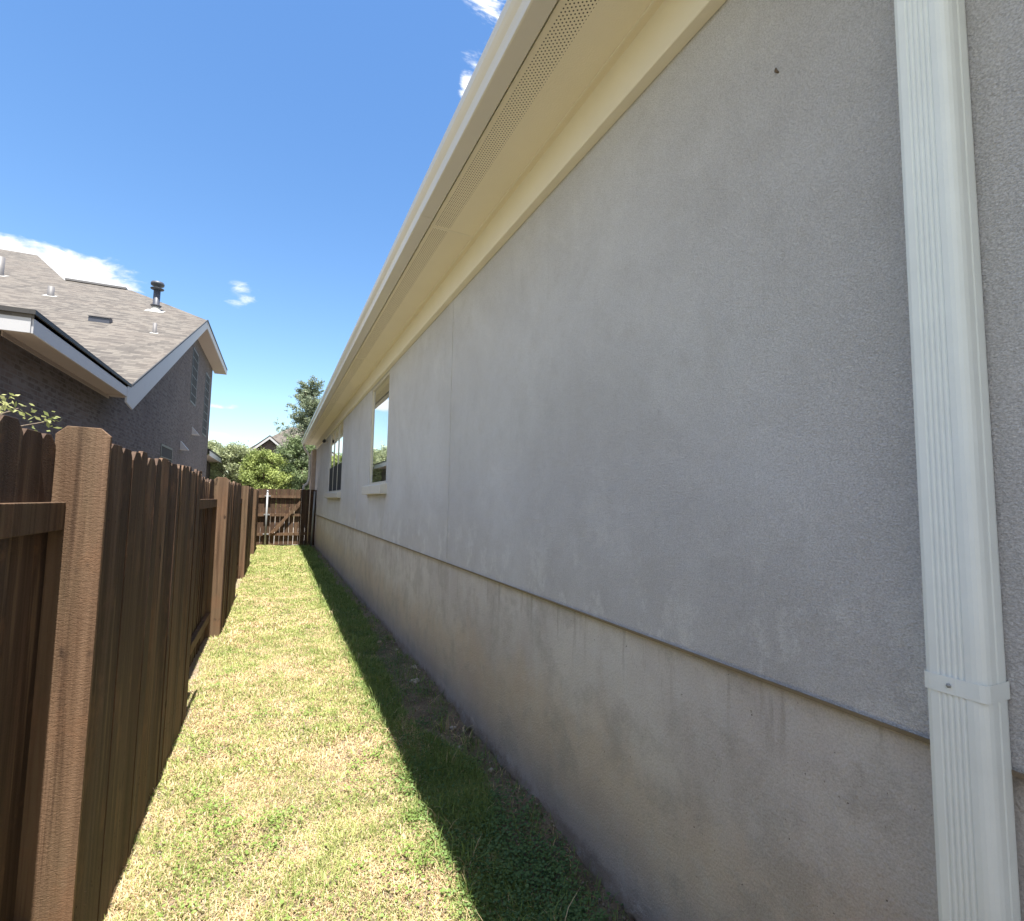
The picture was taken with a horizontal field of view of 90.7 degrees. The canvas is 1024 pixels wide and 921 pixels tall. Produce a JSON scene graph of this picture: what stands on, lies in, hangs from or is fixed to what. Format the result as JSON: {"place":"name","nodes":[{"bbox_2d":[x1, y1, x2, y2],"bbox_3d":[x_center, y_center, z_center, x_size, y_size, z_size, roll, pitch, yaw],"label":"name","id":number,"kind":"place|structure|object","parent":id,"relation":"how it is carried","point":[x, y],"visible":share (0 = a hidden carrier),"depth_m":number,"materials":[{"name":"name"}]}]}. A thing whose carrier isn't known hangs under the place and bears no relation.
{"place":"outdoors","nodes":[
{"label":"outdoors","id":0,"kind":"place"},
{"bbox_2d":[0,0,506,471],"label":"sky","id":1,"kind":"structure","parent":0,"point":[262,162],"materials":[{"name":"blue"}]},
{"bbox_2d":[250,427,304,512],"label":"distant house","id":2,"kind":"structure","parent":0,"point":[269,442],"depth_m":52.21,"materials":[{"name":"concrete"}]},
{"bbox_2d":[103,513,634,920],"bbox_3d":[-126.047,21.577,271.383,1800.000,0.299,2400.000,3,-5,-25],"label":"ground","id":3,"kind":"structure","parent":0,"point":[591,888],"depth_m":2.48,"materials":[{"name":"green plant"}]},
{"bbox_2d":[0,393,60,431],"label":"climbing plant","id":4,"kind":"object","parent":3,"relation":"on","point":[5,404],"visible":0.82,"depth_m":1.57,"materials":[{"name":"green plant"}]},
{"bbox_2d":[0,249,227,478],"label":"brick house","id":5,"kind":"structure","parent":3,"relation":"on","point":[126,368],"depth_m":13.24,"materials":[{"name":"brick"}]},
{"bbox_2d":[160,443,172,462],"bbox_3d":[-10.424,0.114,15.208,0.035,1.100,1.700,3,-5,-25],"label":"window","id":6,"kind":"structure","parent":5,"relation":"in","point":[165,452],"depth_m":15.21,"materials":[{"name":"grey glass"}]},
{"bbox_2d":[190,347,198,405],"bbox_3d":[-12.131,-3.168,19.298,0.035,2.050,1.300,3,-5,-25],"label":"window","id":7,"kind":"structure","parent":5,"relation":"in","point":[193,390],"depth_m":19.28,"materials":[{"name":"grey glass"}]},
{"bbox_2d":[202,372,209,436],"bbox_3d":[-13.692,-2.473,22.611,0.035,2.750,1.300,3,-5,-25],"label":"window","id":8,"kind":"structure","parent":5,"relation":"in","point":[207,382],"depth_m":22.61,"materials":[{"name":"grey glass"}]},
{"bbox_2d":[0,415,258,920],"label":"wooden fence","id":9,"kind":"object","parent":3,"relation":"on","point":[122,570],"visible":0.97,"depth_m":1.66,"materials":[{"name":"brown wood"}]},
{"bbox_2d":[207,439,228,475],"bbox_3d":[-20.370,1.290,33.036,3.851,5.536,4.042,3,-5,-25],"label":"shrub","id":10,"kind":"object","parent":3,"relation":"on","point":[212,445],"visible":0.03,"depth_m":32.89,"materials":[{"name":"green plant"}]},
{"bbox_2d":[207,440,257,485],"bbox_3d":[-16.597,1.311,29.862,3.684,5.101,3.732,3,-5,-25],"label":"shrub","id":11,"kind":"object","parent":3,"relation":"on","point":[236,453],"visible":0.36,"depth_m":29.22,"materials":[{"name":"green plant"}]},
{"bbox_2d":[236,445,294,525],"bbox_3d":[-13.718,1.482,27.855,3.129,4.528,3.462,3,-5,-25],"label":"shrub","id":12,"kind":"object","parent":3,"relation":"on","point":[258,471],"visible":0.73,"depth_m":27.40,"materials":[{"name":"green plant"}]},
{"bbox_2d":[263,490,270,544],"bbox_3d":[-8.124,1.930,16.734,0.180,1.902,0.104,3,-5,-25],"label":"gate post","id":13,"kind":"object","parent":3,"relation":"on","point":[265,514],"visible":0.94,"depth_m":16.70,"materials":[{"name":"metal"}]},
{"bbox_2d":[256,489,301,544],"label":"wooden gate","id":14,"kind":"structure","parent":13,"relation":"attached to","point":[283,518],"depth_m":17.00,"materials":[{"name":"brown wood"}]},
{"bbox_2d":[251,375,324,511],"bbox_3d":[-12.640,-0.609,30.862,6.124,9.219,5.801,3,-5,-25],"label":"tree","id":15,"kind":"object","parent":3,"relation":"on","point":[304,396],"visible":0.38,"depth_m":30.69,"materials":[{"name":"green plant"}]},
{"bbox_2d":[268,434,314,518],"bbox_3d":[-12.476,1.160,29.450,3.622,5.469,3.798,3,-5,-25],"label":"tree","id":16,"kind":"object","parent":3,"relation":"on","point":[295,449],"visible":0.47,"depth_m":28.80,"materials":[{"name":"green plant"}]},
{"bbox_2d":[299,489,316,545],"bbox_3d":[-6.997,1.951,17.357,0.468,1.917,0.056,3,-5,-25],"label":"fence panel","id":17,"kind":"object","parent":3,"relation":"on","point":[304,514],"visible":0.92,"depth_m":17.35,"materials":[{"name":"brown wood"}]},
{"bbox_2d":[307,482,310,544],"bbox_3d":[-6.941,1.844,17.282,0.058,2.200,0.047,3,-5,-25],"label":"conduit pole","id":18,"kind":"object","parent":3,"relation":"on","point":[308,513],"visible":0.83,"depth_m":17.27,"materials":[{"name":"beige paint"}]},
{"bbox_2d":[310,491,315,546],"bbox_3d":[-6.819,2.003,17.327,0.108,1.896,0.068,3,-5,-25],"label":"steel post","id":19,"kind":"object","parent":3,"relation":"on","point":[312,518],"visible":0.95,"depth_m":17.31,"materials":[{"name":"grey metal"}]},
{"bbox_2d":[113,590,628,920],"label":"soil crumbs","id":20,"kind":"object","parent":3,"relation":"on","point":[582,882],"visible":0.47,"depth_m":2.66,"materials":[{"name":"brown soil"}]},
{"bbox_2d":[299,0,1023,920],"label":"stucco house","id":21,"kind":"structure","parent":3,"relation":"on","point":[665,480],"depth_m":1.55,"materials":[{"name":"paint"}]},
{"bbox_2d":[324,420,343,497],"bbox_3d":[-4.312,0.045,12.304,0.166,1.715,3.140,3,-5,-25],"label":"window","id":22,"kind":"structure","parent":21,"relation":"in","point":[334,491],"depth_m":12.18,"materials":[{"name":"clear glass"}]},
{"bbox_2d":[362,371,389,494],"bbox_3d":[-1.861,-0.327,7.022,0.166,1.590,1.470,3,-5,-25],"label":"window","id":23,"kind":"structure","parent":21,"relation":"in","point":[377,485],"depth_m":7.02,"materials":[{"name":"clear glass"}]},
{"bbox_2d":[409,678,419,683],"bbox_3d":[-0.806,1.829,4.187,0.087,0.050,0.081,1,-5,0],"label":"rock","id":24,"kind":"object","parent":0,"point":[415,681],"visible":0.72,"depth_m":4.16,"materials":[{"name":"stone"}]}
]}

